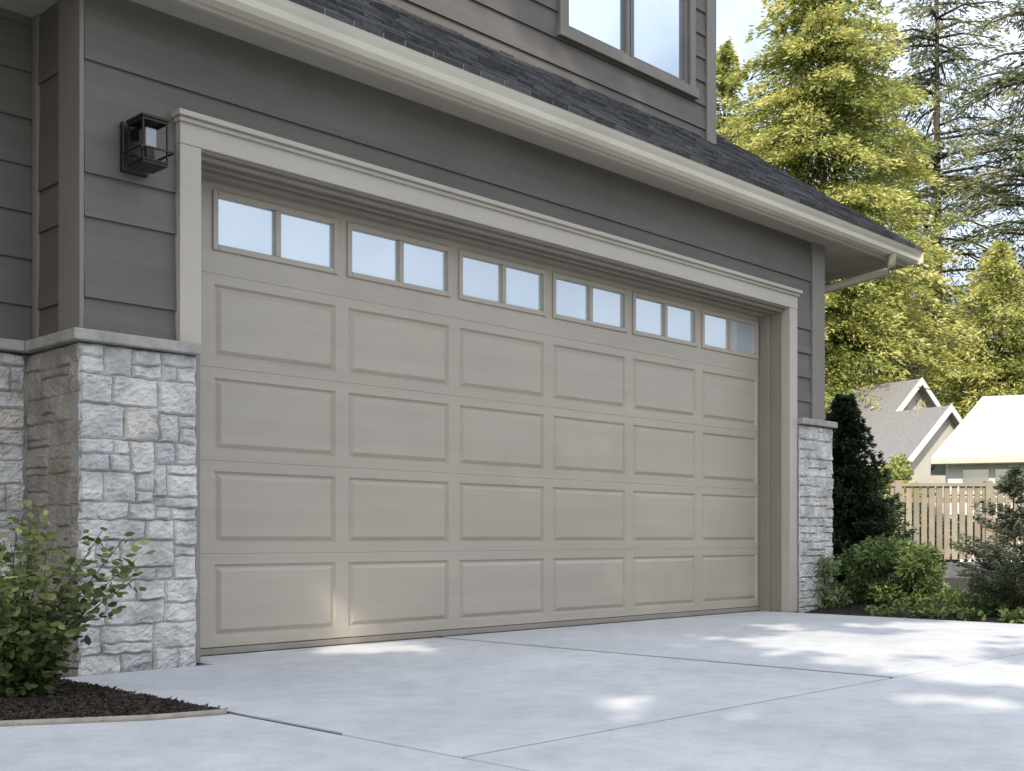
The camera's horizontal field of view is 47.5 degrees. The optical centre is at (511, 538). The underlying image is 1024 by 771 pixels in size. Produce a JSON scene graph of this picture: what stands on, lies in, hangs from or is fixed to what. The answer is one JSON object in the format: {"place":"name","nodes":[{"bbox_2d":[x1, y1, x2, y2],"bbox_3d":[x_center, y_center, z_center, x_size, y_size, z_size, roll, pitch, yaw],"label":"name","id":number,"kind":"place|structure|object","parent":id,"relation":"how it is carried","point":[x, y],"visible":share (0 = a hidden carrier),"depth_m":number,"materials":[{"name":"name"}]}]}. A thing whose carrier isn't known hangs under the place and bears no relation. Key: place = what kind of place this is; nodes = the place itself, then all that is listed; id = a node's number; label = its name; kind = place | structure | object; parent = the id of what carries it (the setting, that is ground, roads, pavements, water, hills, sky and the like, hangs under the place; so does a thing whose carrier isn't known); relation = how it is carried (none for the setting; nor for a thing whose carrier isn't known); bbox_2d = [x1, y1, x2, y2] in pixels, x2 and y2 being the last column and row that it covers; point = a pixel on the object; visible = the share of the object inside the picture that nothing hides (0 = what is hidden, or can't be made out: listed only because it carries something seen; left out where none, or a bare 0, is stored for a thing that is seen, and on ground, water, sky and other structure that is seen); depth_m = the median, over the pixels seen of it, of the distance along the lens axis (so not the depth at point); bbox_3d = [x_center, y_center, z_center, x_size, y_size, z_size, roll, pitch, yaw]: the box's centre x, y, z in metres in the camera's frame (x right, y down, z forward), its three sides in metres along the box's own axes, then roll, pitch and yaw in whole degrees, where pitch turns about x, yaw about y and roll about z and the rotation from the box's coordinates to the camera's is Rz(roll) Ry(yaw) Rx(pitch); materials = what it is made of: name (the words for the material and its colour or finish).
{"place":"outdoors","nodes":[
{"label":"outdoors","id":0,"kind":"place"},
{"bbox_2d":[0,676,228,723],"bbox_3d":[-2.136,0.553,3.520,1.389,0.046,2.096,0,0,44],"label":"bark mulch","id":1,"kind":"object","parent":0,"point":[149,699],"visible":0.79,"depth_m":3.88,"materials":[{"name":"black wood"}]},
{"bbox_2d":[0,500,155,697],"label":"leafy bush","id":2,"kind":"object","parent":1,"relation":"on","point":[32,645],"visible":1,"depth_m":4.08,"materials":[{"name":"green plant"}]},
{"bbox_2d":[0,714,524,770],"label":"path","id":3,"kind":"structure","parent":0,"point":[229,742],"depth_m":3.13,"materials":[{"name":"concrete"}]},
{"bbox_2d":[0,709,226,726],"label":"bed edging","id":4,"kind":"object","parent":3,"relation":"on","point":[51,721],"visible":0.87,"depth_m":3.60,"materials":[{"name":"concrete"}]},
{"bbox_2d":[60,611,1023,770],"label":"driveway","id":5,"kind":"structure","parent":0,"point":[948,695],"depth_m":4.27,"materials":[{"name":"concrete"}]},
{"bbox_2d":[227,638,890,758],"bbox_3d":[3.493,0.587,3.514,9.900,0.034,5.790,0,0,44],"label":"driveway joint","id":6,"kind":"object","parent":5,"relation":"on","point":[459,639],"visible":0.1,"depth_m":3.75,"materials":[{"name":"grey concrete"}]},
{"bbox_2d":[200,561,944,656],"bbox_3d":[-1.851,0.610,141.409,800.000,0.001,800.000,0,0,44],"label":"ground","id":7,"kind":"structure","parent":0,"point":[458,635],"depth_m":7.24,"materials":[{"name":"grey concrete"}]},
{"bbox_2d":[0,0,923,677],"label":"house","id":8,"kind":"structure","parent":7,"relation":"on","point":[336,322],"depth_m":6.36,"materials":[{"name":"paint"}]},
{"bbox_2d":[120,112,174,177],"bbox_3d":[-1.576,-1.692,5.000,0.220,0.215,0.160,0,0,44],"label":"wall lantern","id":9,"kind":"object","parent":8,"relation":"attached to","point":[138,140],"depth_m":4.98,"materials":[{"name":"brown metal"}]},
{"bbox_2d":[200,178,758,655],"bbox_3d":[0.162,-0.596,7.293,0.057,2.318,5.062,0,0,44],"label":"garage door","id":10,"kind":"structure","parent":8,"relation":"in","point":[405,434],"depth_m":6.72,"materials":[{"name":"paint"}]},
{"bbox_2d":[556,0,698,99],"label":"window","id":11,"kind":"structure","parent":8,"relation":"in","point":[655,40],"depth_m":9.15,"materials":[{"name":"glass"}]},
{"bbox_2d":[716,35,752,149],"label":"conifer tree","id":12,"kind":"object","parent":7,"relation":"on","point":[727,59],"visible":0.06,"depth_m":49.79,"materials":[{"name":"green plant"}]},
{"bbox_2d":[716,0,979,418],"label":"conifer tree","id":13,"kind":"object","parent":7,"relation":"on","point":[828,84],"visible":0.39,"depth_m":41.71,"materials":[{"name":"green plant"}]},
{"bbox_2d":[825,377,962,542],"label":"neighbour house","id":14,"kind":"structure","parent":7,"relation":"on","point":[918,436],"depth_m":35.85,"materials":[{"name":"grey"}]},
{"bbox_2d":[878,452,935,515],"bbox_3d":[7.195,-0.482,21.571,1.194,2.253,1.150,0,0,44],"label":"leafy bush","id":15,"kind":"object","parent":7,"relation":"on","point":[901,469],"visible":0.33,"depth_m":21.40,"materials":[{"name":"yellow plant"}]},
{"bbox_2d":[882,284,964,390],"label":"conifer tree","id":16,"kind":"object","parent":7,"relation":"on","point":[921,351],"depth_m":61.79,"materials":[{"name":"green plant"}]},
{"bbox_2d":[841,0,1023,417],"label":"fir tree","id":17,"kind":"object","parent":7,"relation":"on","point":[951,57],"visible":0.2,"depth_m":53.56,"materials":[{"name":"green plant"}]},
{"bbox_2d":[913,0,1023,403],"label":"fir tree","id":18,"kind":"object","parent":7,"relation":"on","point":[1009,80],"visible":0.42,"depth_m":50.19,"materials":[{"name":"green plant"}]},
{"bbox_2d":[923,239,1023,417],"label":"conifer tree","id":19,"kind":"object","parent":7,"relation":"on","point":[1004,376],"visible":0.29,"depth_m":43.27,"materials":[{"name":"green plant"}]},
{"bbox_2d":[931,395,1023,561],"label":"neighbour house","id":20,"kind":"structure","parent":7,"relation":"on","point":[984,440],"depth_m":29.17,"materials":[{"name":"white paint"}]},
{"bbox_2d":[918,387,981,396],"bbox_3d":[14.110,-4.312,33.501,0.027,1.024,7.396,0,0,-19],"label":"utility cable","id":21,"kind":"object","parent":20,"relation":"attached to","point":[949,392],"visible":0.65,"depth_m":35.57,"materials":[{"name":"black rubber"}]},
{"bbox_2d":[963,469,988,489],"bbox_3d":[11.562,-1.465,29.018,0.600,0.500,0.050,0,0,20],"label":"window","id":22,"kind":"structure","parent":20,"relation":"in","point":[969,476],"depth_m":29.00,"materials":[{"name":"beige glass"}]},
{"bbox_2d":[995,469,1021,487],"bbox_3d":[12.268,-1.465,28.765,0.600,0.500,0.050,0,0,20],"label":"window","id":23,"kind":"structure","parent":20,"relation":"in","point":[998,472],"depth_m":28.81,"materials":[{"name":"beige glass"}]},
{"bbox_2d":[716,0,1023,388],"label":"sky","id":24,"kind":"structure","parent":0,"point":[734,18],"materials":[{"name":"white"}]},
{"bbox_2d":[804,576,1023,623],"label":"garden bed","id":25,"kind":"object","parent":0,"point":[962,584],"visible":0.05,"depth_m":8.96,"materials":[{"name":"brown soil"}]},
{"bbox_2d":[811,552,852,608],"bbox_3d":[2.470,0.371,9.281,0.435,0.547,0.429,0,0,-13],"label":"round shrub","id":26,"kind":"object","parent":25,"relation":"on","point":[832,598],"visible":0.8,"depth_m":9.17,"materials":[{"name":"green plant"}]},
{"bbox_2d":[825,393,919,587],"bbox_3d":[3.274,-0.395,11.493,1.406,2.122,1.504,0,0,22],"label":"evergreen shrub","id":27,"kind":"object","parent":25,"relation":"on","point":[862,509],"visible":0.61,"depth_m":11.25,"materials":[{"name":"green plant"}]},
{"bbox_2d":[834,533,950,605],"bbox_3d":[3.067,0.293,9.317,0.938,0.705,0.999,0,0,44],"label":"round shrub","id":28,"kind":"object","parent":25,"relation":"on","point":[912,568],"visible":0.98,"depth_m":9.13,"materials":[{"name":"green plant"}]},
{"bbox_2d":[863,582,1023,623],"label":"ground cover","id":29,"kind":"object","parent":25,"relation":"on","point":[939,604],"visible":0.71,"depth_m":8.37,"materials":[{"name":"green plant"}]},
{"bbox_2d":[948,464,1023,613],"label":"dwarf conifer","id":30,"kind":"object","parent":25,"relation":"on","point":[999,580],"visible":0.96,"depth_m":8.20,"materials":[{"name":"green plant"}]},
{"bbox_2d":[888,505,1012,561],"bbox_3d":[7.179,0.007,20.491,3.217,1.277,3.136,0,0,44],"label":"leafy bush","id":31,"kind":"object","parent":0,"point":[954,560],"visible":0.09,"depth_m":19.92,"materials":[{"name":"green plant"}]},
{"bbox_2d":[939,562,1019,577],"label":"wall","id":32,"kind":"structure","parent":0,"point":[950,573],"depth_m":17.75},
{"bbox_2d":[890,480,1023,558],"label":"picket fence","id":33,"kind":"object","parent":32,"relation":"on","point":[988,490],"visible":0.51,"depth_m":18.00,"materials":[{"name":"paint"}]}
]}

